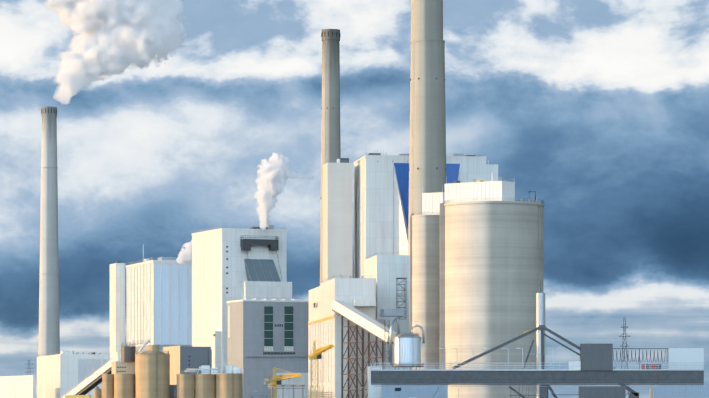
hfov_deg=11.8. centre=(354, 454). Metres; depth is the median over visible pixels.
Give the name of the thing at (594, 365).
gantry crane
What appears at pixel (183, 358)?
cement plant house
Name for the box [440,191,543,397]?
silo
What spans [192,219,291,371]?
boiler house
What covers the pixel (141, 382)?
cement silos
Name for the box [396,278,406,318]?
stair tower
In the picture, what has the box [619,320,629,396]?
power pylon
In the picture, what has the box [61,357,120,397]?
conveyor
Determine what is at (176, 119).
sky
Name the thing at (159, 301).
boiler house
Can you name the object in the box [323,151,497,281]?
boiler house
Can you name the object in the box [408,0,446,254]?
chimney
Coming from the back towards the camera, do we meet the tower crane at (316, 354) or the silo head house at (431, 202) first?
the silo head house at (431, 202)
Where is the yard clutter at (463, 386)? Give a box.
[156,361,674,397]
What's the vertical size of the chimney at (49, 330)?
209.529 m
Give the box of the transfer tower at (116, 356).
[113,352,119,361]
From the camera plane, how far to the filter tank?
1324.89 m
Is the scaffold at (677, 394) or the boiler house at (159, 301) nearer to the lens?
the scaffold at (677, 394)
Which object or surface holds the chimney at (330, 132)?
on the ground
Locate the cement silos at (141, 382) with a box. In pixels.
[93,345,242,397]
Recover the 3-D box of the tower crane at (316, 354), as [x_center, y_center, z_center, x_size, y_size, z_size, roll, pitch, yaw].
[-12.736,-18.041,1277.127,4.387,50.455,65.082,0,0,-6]
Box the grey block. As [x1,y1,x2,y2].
[227,298,308,397]
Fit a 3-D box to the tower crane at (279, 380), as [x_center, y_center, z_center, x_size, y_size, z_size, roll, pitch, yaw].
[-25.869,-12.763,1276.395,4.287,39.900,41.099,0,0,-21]
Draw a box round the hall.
[0,351,120,397]
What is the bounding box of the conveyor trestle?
[338,313,383,397]
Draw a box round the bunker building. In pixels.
[308,255,409,397]
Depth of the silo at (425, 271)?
1439.83 m
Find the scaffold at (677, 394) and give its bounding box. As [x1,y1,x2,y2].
[673,387,684,397]
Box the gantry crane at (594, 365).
[371,325,703,397]
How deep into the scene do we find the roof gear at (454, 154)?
1494.95 m
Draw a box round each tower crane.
[264,367,302,397]
[308,340,334,397]
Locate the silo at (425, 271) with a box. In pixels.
[410,212,439,368]
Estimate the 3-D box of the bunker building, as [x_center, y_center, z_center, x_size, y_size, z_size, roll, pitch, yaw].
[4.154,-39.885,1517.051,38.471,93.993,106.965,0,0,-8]
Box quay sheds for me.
[368,366,708,397]
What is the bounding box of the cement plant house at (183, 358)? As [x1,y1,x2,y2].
[65,346,211,397]
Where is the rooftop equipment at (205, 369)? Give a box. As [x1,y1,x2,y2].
[121,339,240,373]
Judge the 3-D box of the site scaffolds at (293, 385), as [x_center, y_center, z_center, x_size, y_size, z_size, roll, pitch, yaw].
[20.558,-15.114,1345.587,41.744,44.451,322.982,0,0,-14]
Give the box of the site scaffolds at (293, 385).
[268,362,526,397]
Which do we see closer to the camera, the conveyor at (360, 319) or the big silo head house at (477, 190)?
the big silo head house at (477, 190)
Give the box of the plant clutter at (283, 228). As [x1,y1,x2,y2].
[76,224,458,397]
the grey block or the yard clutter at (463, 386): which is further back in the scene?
the grey block
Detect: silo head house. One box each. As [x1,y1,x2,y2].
[422,185,444,214]
[444,160,514,202]
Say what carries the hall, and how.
on the ground
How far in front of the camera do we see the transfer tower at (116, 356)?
1299.94 m
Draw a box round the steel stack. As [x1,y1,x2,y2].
[536,293,544,397]
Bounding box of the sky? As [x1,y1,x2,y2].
[0,0,708,397]
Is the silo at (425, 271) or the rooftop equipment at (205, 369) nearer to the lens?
the rooftop equipment at (205, 369)
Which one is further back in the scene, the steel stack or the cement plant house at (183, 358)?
the steel stack
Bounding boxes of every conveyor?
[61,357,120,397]
[331,300,395,343]
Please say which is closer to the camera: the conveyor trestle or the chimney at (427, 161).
the conveyor trestle
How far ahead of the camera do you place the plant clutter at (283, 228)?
1639.90 m
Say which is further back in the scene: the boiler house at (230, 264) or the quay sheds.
the boiler house at (230, 264)
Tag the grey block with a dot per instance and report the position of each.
(284, 327)
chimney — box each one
[38,106,59,356]
[320,29,340,282]
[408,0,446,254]
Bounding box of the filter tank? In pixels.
[385,316,424,368]
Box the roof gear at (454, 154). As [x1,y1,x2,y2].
[37,153,482,395]
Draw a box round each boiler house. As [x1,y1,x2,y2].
[110,245,191,358]
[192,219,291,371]
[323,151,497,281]

